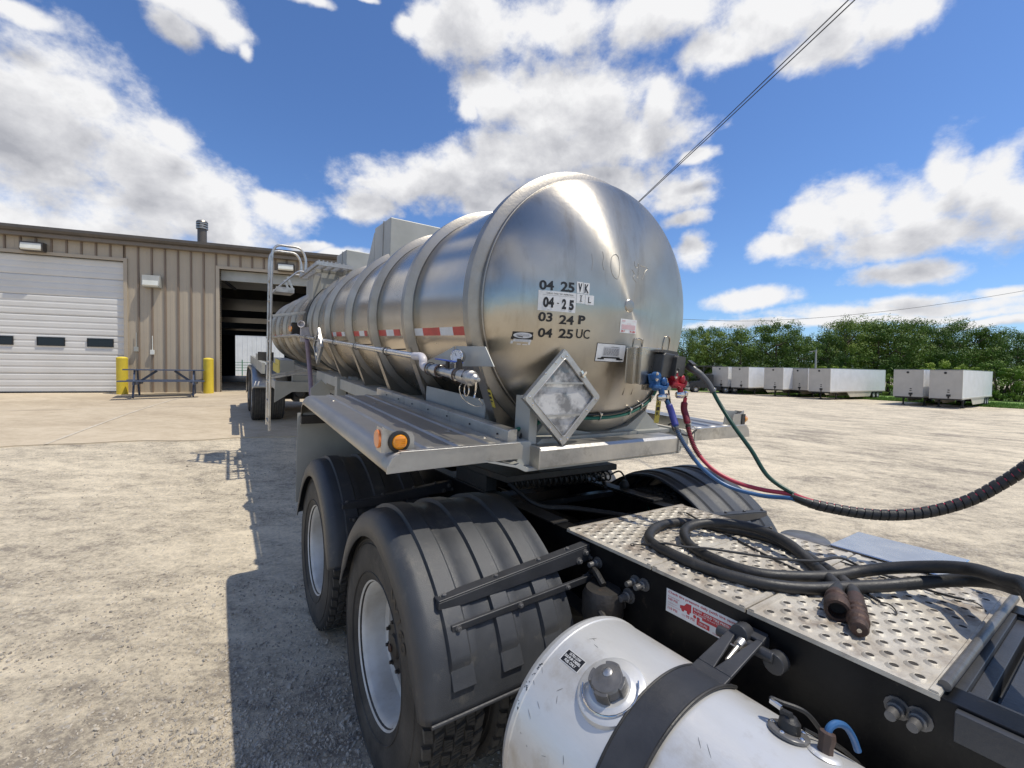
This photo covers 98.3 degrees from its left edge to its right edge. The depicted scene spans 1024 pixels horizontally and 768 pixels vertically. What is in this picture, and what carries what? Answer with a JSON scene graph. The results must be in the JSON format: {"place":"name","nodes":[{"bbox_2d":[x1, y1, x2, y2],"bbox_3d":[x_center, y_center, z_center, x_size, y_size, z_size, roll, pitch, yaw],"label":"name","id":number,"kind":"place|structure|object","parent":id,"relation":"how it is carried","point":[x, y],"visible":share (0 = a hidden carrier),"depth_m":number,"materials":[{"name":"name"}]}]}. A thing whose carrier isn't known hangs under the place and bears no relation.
{"place":"outdoors","nodes":[
{"label":"outdoors","id":0,"kind":"place"},
{"bbox_2d":[0,375,1023,767],"bbox_3d":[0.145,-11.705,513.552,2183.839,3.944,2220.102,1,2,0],"label":"ground","id":1,"kind":"structure","parent":0,"point":[868,453],"depth_m":4.40,"materials":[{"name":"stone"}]},
{"bbox_2d":[0,392,303,447],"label":"apron","id":2,"kind":"object","parent":1,"relation":"on","point":[32,419],"visible":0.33,"depth_m":9.27,"materials":[{"name":"beige concrete"}]},
{"bbox_2d":[6,405,224,410],"bbox_3d":[-10.389,0.641,10.003,22.000,0.221,0.025,0,2,-20],"label":"joint line","id":3,"kind":"object","parent":2,"relation":"on","point":[98,408],"visible":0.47,"depth_m":10.29,"materials":[{"name":"grey concrete"}]},
{"bbox_2d":[45,395,189,443],"bbox_3d":[-8.538,0.646,10.106,0.112,0.447,6.304,0,2,-19],"label":"joint line","id":4,"kind":"object","parent":2,"relation":"on","point":[106,421],"visible":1,"depth_m":8.69,"materials":[{"name":"grey concrete"}]},
{"bbox_2d":[116,357,128,394],"bbox_3d":[-11.423,-0.205,12.985,0.278,1.200,0.278,0,2,-20],"label":"bollard","id":5,"kind":"object","parent":2,"relation":"on","point":[121,374],"visible":0.88,"depth_m":12.88,"materials":[{"name":"yellow metal"}]},
{"bbox_2d":[116,369,204,397],"bbox_3d":[-9.970,-0.026,12.750,1.880,0.789,1.650,0,2,-33],"label":"picnic table","id":6,"kind":"object","parent":2,"relation":"on","point":[138,381],"visible":0.94,"depth_m":12.51,"materials":[{"name":"blue paint"}]},
{"bbox_2d":[203,358,213,393],"bbox_3d":[-9.408,-0.214,13.735,0.278,1.200,0.278,0,2,-20],"label":"bollard","id":7,"kind":"object","parent":2,"relation":"on","point":[208,375],"visible":0.91,"depth_m":13.63,"materials":[{"name":"yellow metal"}]},
{"bbox_2d":[246,172,748,501],"bbox_3d":[-2.499,-0.447,7.072,2.566,3.135,11.805,1,5,-33],"label":"tank trailer","id":8,"kind":"object","parent":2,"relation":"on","point":[535,324],"visible":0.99,"depth_m":2.32,"materials":[{"name":"metal"}]},
{"bbox_2d":[665,399,793,500],"bbox_3d":[1.145,0.313,1.989,0.901,0.449,0.088,2,2,31],"label":"blue air hose","id":9,"kind":"object","parent":8,"relation":"hanging from","point":[672,415],"visible":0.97,"depth_m":2.09,"materials":[{"name":"blue rubber"}]},
{"bbox_2d":[681,397,790,495],"bbox_3d":[1.183,0.308,2.007,0.850,0.458,0.116,2,2,37],"label":"red air hose","id":10,"kind":"object","parent":8,"relation":"hanging from","point":[686,416],"visible":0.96,"depth_m":2.13,"materials":[{"name":"red rubber"}]},
{"bbox_2d":[685,360,796,494],"bbox_3d":[1.147,0.211,2.050,0.725,0.649,0.104,2,2,43],"label":"electric cable","id":11,"kind":"object","parent":8,"relation":"attached to","point":[691,367],"visible":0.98,"depth_m":2.13,"materials":[{"name":"rubber"}]},
{"bbox_2d":[790,459,1023,520],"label":"hose wrap","id":12,"kind":"object","parent":8,"relation":"attached to","point":[1005,481],"visible":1,"depth_m":1.75,"materials":[{"name":"black plastic"}]},
{"bbox_2d":[0,220,337,392],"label":"workshop building","id":13,"kind":"structure","parent":1,"relation":"on","point":[186,305],"depth_m":13.30,"materials":[{"name":"brown paint"}]},
{"bbox_2d":[0,252,123,392],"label":"overhead door","id":14,"kind":"structure","parent":13,"relation":"in","point":[92,369],"depth_m":12.83,"materials":[{"name":"white metal"}]},
{"bbox_2d":[221,270,308,286],"bbox_3d":[-7.557,-3.528,15.501,4.270,0.330,0.980,0,2,-20],"label":"raised door","id":15,"kind":"structure","parent":13,"relation":"in","point":[235,276],"depth_m":14.66,"materials":[{"name":"white metal"}]},
{"bbox_2d":[235,360,249,375],"bbox_3d":[-31.899,-2.062,59.127,16.045,2.200,0.090,0,2,-20],"label":"pipe rail","id":16,"kind":"object","parent":1,"relation":"on","point":[242,362],"visible":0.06,"depth_m":57.85,"materials":[{"name":"metal"}]},
{"bbox_2d":[235,335,283,374],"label":"metal shed","id":17,"kind":"structure","parent":1,"relation":"on","point":[246,347],"depth_m":65.02,"materials":[{"name":"white metal"}]},
{"bbox_2d":[297,454,1023,767],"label":"truck tractor","id":18,"kind":"object","parent":1,"relation":"on","point":[550,618],"visible":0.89,"depth_m":1.55,"materials":[{"name":"black paint"}]},
{"bbox_2d":[678,512,800,570],"bbox_3d":[1.011,0.705,2.053,0.038,0.016,0.759,0,2,-15],"label":"bungee cord","id":19,"kind":"object","parent":18,"relation":"on","point":[753,548],"visible":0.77,"depth_m":1.92,"materials":[{"name":"black rubber"}]},
{"bbox_2d":[630,542,899,577],"bbox_3d":[0.972,0.685,1.741,0.982,0.073,0.101,1,2,15],"label":"bungee cord","id":20,"kind":"object","parent":18,"relation":"on","point":[767,557],"visible":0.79,"depth_m":1.70,"materials":[{"name":"black rubber"}]},
{"bbox_2d":[644,518,1023,636],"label":"cable","id":21,"kind":"object","parent":18,"relation":"on","point":[841,592],"visible":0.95,"depth_m":1.53,"materials":[{"name":"black rubber"}]},
{"bbox_2d":[855,579,897,614],"bbox_3d":[1.223,0.716,1.509,0.048,0.021,0.249,1,2,11],"label":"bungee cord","id":22,"kind":"object","parent":18,"relation":"attached to","point":[873,597],"visible":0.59,"depth_m":1.45,"materials":[{"name":"black rubber"}]},
{"bbox_2d":[840,561,986,611],"bbox_3d":[1.433,0.722,1.613,0.043,0.018,0.415,2,1,-35],"label":"bungee cord","id":23,"kind":"object","parent":18,"relation":"attached to","point":[943,594],"visible":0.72,"depth_m":1.52,"materials":[{"name":"black rubber"}]},
{"bbox_2d":[685,374,737,392],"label":"parked truck","id":24,"kind":"object","parent":1,"relation":"on","point":[694,386],"visible":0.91,"depth_m":69.98,"materials":[{"name":"white paint"}]},
{"bbox_2d":[712,367,766,392],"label":"box trailer","id":25,"kind":"object","parent":1,"relation":"on","point":[722,376],"visible":0.15,"depth_m":69.82,"materials":[{"name":"grey metal"}]},
{"bbox_2d":[731,367,782,394],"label":"box trailer","id":26,"kind":"object","parent":1,"relation":"on","point":[750,378],"visible":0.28,"depth_m":67.54,"materials":[{"name":"grey metal"}]},
{"bbox_2d":[764,367,824,396],"bbox_3d":[44.546,-0.321,68.364,16.060,4.230,2.660,0,2,-32],"label":"box trailer","id":27,"kind":"object","parent":1,"relation":"on","point":[778,379],"visible":0.31,"depth_m":64.06,"materials":[{"name":"grey metal"}]},
{"bbox_2d":[789,368,848,397],"bbox_3d":[47.995,-0.206,68.109,16.060,4.230,2.660,0,2,-32],"label":"box trailer","id":28,"kind":"object","parent":1,"relation":"on","point":[800,379],"visible":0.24,"depth_m":63.66,"materials":[{"name":"grey metal"}]},
{"bbox_2d":[808,368,885,399],"bbox_3d":[48.297,-0.037,63.567,16.060,4.230,2.660,0,2,-30],"label":"box trailer","id":29,"kind":"object","parent":1,"relation":"on","point":[836,382],"visible":0.98,"depth_m":61.09,"materials":[{"name":"grey metal"}]},
{"bbox_2d":[893,369,941,405],"bbox_3d":[52.180,0.365,55.653,16.060,4.230,2.660,0,2,-35],"label":"box trailer","id":30,"kind":"object","parent":1,"relation":"on","point":[911,384],"visible":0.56,"depth_m":51.04,"materials":[{"name":"grey metal"}]},
{"bbox_2d":[929,370,992,408],"bbox_3d":[53.578,0.507,52.655,16.060,4.230,2.660,0,2,-35],"label":"box trailer","id":31,"kind":"object","parent":1,"relation":"on","point":[963,386],"visible":0.96,"depth_m":48.72,"materials":[{"name":"grey metal"}]},
{"bbox_2d":[0,0,1023,379],"label":"sky","id":32,"kind":"structure","parent":0,"point":[881,168],"materials":[{"name":"blue"}]},
{"bbox_2d":[639,0,848,200],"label":"overhead wire","id":33,"kind":"object","parent":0,"point":[754,90],"visible":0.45,"depth_m":10.76,"materials":[{"name":"black metal"}]},
{"bbox_2d":[639,0,854,201],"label":"overhead wire","id":34,"kind":"object","parent":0,"point":[758,90],"visible":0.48,"depth_m":10.50,"materials":[{"name":"black"}]},
{"bbox_2d":[672,388,1023,408],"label":"lawn","id":35,"kind":"structure","parent":0,"point":[989,400],"depth_m":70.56,"materials":[{"name":"green plant"}]},
{"bbox_2d":[676,371,692,389],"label":"leafy bush","id":36,"kind":"object","parent":35,"relation":"on","point":[688,374],"visible":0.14,"depth_m":78.04,"materials":[{"name":"green plant"}]},
{"bbox_2d":[677,327,706,379],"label":"leafy tree","id":37,"kind":"object","parent":35,"relation":"on","point":[689,350],"visible":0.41,"depth_m":82.15,"materials":[{"name":"green plant"}]},
{"bbox_2d":[671,365,721,390],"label":"leafy bush","id":38,"kind":"object","parent":35,"relation":"on","point":[703,370],"visible":0.19,"depth_m":81.71,"materials":[{"name":"green plant"}]},
{"bbox_2d":[683,324,716,365],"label":"leafy tree","id":39,"kind":"object","parent":35,"relation":"on","point":[702,331],"visible":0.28,"depth_m":89.28,"materials":[{"name":"green plant"}]},
{"bbox_2d":[690,363,711,389],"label":"leafy bush","id":40,"kind":"object","parent":35,"relation":"on","point":[706,371],"visible":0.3,"depth_m":80.06,"materials":[{"name":"green plant"}]},
{"bbox_2d":[680,326,743,366],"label":"leafy tree","id":41,"kind":"object","parent":35,"relation":"on","point":[706,348],"visible":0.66,"depth_m":82.79,"materials":[{"name":"green plant"}]},
{"bbox_2d":[705,324,744,366],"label":"leafy tree","id":42,"kind":"object","parent":35,"relation":"on","point":[716,329],"visible":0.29,"depth_m":88.80,"materials":[{"name":"green plant"}]},
{"bbox_2d":[716,324,771,366],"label":"leafy tree","id":43,"kind":"object","parent":35,"relation":"on","point":[738,346],"visible":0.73,"depth_m":82.81,"materials":[{"name":"green plant"}]},
{"bbox_2d":[731,319,780,366],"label":"leafy tree","id":44,"kind":"object","parent":35,"relation":"on","point":[757,329],"visible":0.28,"depth_m":89.09,"materials":[{"name":"green plant"}]},
{"bbox_2d":[748,317,809,367],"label":"leafy tree","id":45,"kind":"object","parent":35,"relation":"on","point":[766,338],"visible":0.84,"depth_m":83.35,"materials":[{"name":"green plant"}]},
{"bbox_2d":[764,328,807,367],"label":"leafy tree","id":46,"kind":"object","parent":35,"relation":"on","point":[798,332],"visible":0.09,"depth_m":88.99,"materials":[{"name":"green plant"}]},
{"bbox_2d":[771,333,823,367],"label":"leafy tree","id":47,"kind":"object","parent":35,"relation":"on","point":[807,348],"visible":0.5,"depth_m":82.26,"materials":[{"name":"green plant"}]},
{"bbox_2d":[809,350,816,367],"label":"lamp pole","id":48,"kind":"object","parent":35,"relation":"on","point":[815,358],"visible":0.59,"depth_m":74.81,"materials":[{"name":"grey metal"}]},
{"bbox_2d":[800,335,829,365],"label":"leafy tree","id":49,"kind":"object","parent":35,"relation":"on","point":[816,341],"visible":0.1,"depth_m":89.13,"materials":[{"name":"green plant"}]},
{"bbox_2d":[806,328,858,367],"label":"leafy tree","id":50,"kind":"object","parent":35,"relation":"on","point":[834,361],"visible":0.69,"depth_m":82.00,"materials":[{"name":"green plant"}]},
{"bbox_2d":[800,319,873,368],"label":"leafy tree","id":51,"kind":"object","parent":35,"relation":"on","point":[833,326],"visible":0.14,"depth_m":87.79,"materials":[{"name":"green plant"}]},
{"bbox_2d":[817,314,877,368],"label":"leafy tree","id":52,"kind":"object","parent":35,"relation":"on","point":[847,326],"visible":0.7,"depth_m":82.58,"materials":[{"name":"green plant"}]},
{"bbox_2d":[837,314,904,371],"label":"leafy tree","id":53,"kind":"object","parent":35,"relation":"on","point":[872,348],"visible":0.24,"depth_m":85.67,"materials":[{"name":"green plant"}]},
{"bbox_2d":[843,316,911,375],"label":"leafy tree","id":54,"kind":"object","parent":35,"relation":"on","point":[878,336],"visible":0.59,"depth_m":82.72,"materials":[{"name":"green plant"}]},
{"bbox_2d":[880,373,893,395],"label":"leafy bush","id":55,"kind":"object","parent":35,"relation":"on","point":[889,385],"visible":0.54,"depth_m":78.42,"materials":[{"name":"green plant"}]},
{"bbox_2d":[858,313,937,391],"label":"leafy tree","id":56,"kind":"object","parent":35,"relation":"on","point":[887,344],"visible":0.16,"depth_m":85.65,"materials":[{"name":"green plant"}]},
{"bbox_2d":[868,318,936,378],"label":"leafy tree","id":57,"kind":"object","parent":35,"relation":"on","point":[917,340],"visible":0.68,"depth_m":81.45,"materials":[{"name":"green plant"}]},
{"bbox_2d":[892,319,942,369],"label":"leafy tree","id":58,"kind":"object","parent":35,"relation":"on","point":[911,330],"visible":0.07,"depth_m":87.63,"materials":[{"name":"green plant"}]},
{"bbox_2d":[906,321,967,369],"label":"leafy tree","id":59,"kind":"object","parent":35,"relation":"on","point":[941,355],"visible":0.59,"depth_m":83.07,"materials":[{"name":"green plant"}]},
{"bbox_2d":[919,359,969,369],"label":"leafy bush","id":60,"kind":"object","parent":35,"relation":"on","point":[931,365],"visible":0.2,"depth_m":72.03,"materials":[{"name":"green plant"}]},
{"bbox_2d":[923,317,977,369],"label":"leafy tree","id":61,"kind":"object","parent":35,"relation":"on","point":[958,321],"visible":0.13,"depth_m":89.40,"materials":[{"name":"green plant"}]},
{"bbox_2d":[957,364,979,369],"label":"leafy bush","id":62,"kind":"object","parent":35,"relation":"on","point":[971,368],"visible":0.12,"depth_m":70.52,"materials":[{"name":"green plant"}]},
{"bbox_2d":[926,316,1013,377],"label":"leafy tree","id":63,"kind":"object","parent":35,"relation":"on","point":[963,346],"visible":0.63,"depth_m":82.29,"materials":[{"name":"green plant"}]},
{"bbox_2d":[952,326,1015,366],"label":"leafy tree","id":64,"kind":"object","parent":35,"relation":"on","point":[983,359],"visible":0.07,"depth_m":88.08,"materials":[{"name":"green plant"}]},
{"bbox_2d":[962,365,1007,391],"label":"leafy bush","id":65,"kind":"object","parent":35,"relation":"on","point":[993,387],"visible":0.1,"depth_m":70.94,"materials":[{"name":"green plant"}]},
{"bbox_2d":[965,323,1018,379],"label":"leafy tree","id":66,"kind":"object","parent":35,"relation":"on","point":[982,344],"visible":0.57,"depth_m":82.07,"materials":[{"name":"green plant"}]},
{"bbox_2d":[978,360,1023,400],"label":"leafy bush","id":67,"kind":"object","parent":35,"relation":"on","point":[996,395],"visible":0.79,"depth_m":69.22,"materials":[{"name":"green plant"}]},
{"bbox_2d":[990,326,1023,393],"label":"leafy tree","id":68,"kind":"object","parent":35,"relation":"on","point":[1012,342],"visible":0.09,"depth_m":88.34,"materials":[{"name":"green plant"}]},
{"bbox_2d":[992,331,1023,382],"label":"leafy tree","id":69,"kind":"object","parent":35,"relation":"on","point":[1016,354],"visible":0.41,"depth_m":83.76,"materials":[{"name":"green plant"}]},
{"bbox_2d":[998,365,1023,401],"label":"leafy bush","id":70,"kind":"object","parent":35,"relation":"on","point":[1015,397],"visible":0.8,"depth_m":68.37,"materials":[{"name":"green plant"}]},
{"bbox_2d":[685,291,1020,320],"bbox_3d":[38.377,-9.867,49.731,57.505,5.939,0.044,1,2,0],"label":"overhead wire","id":71,"kind":"object","parent":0,"point":[855,314],"visible":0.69,"depth_m":49.77,"materials":[{"name":"black metal"}]}
]}

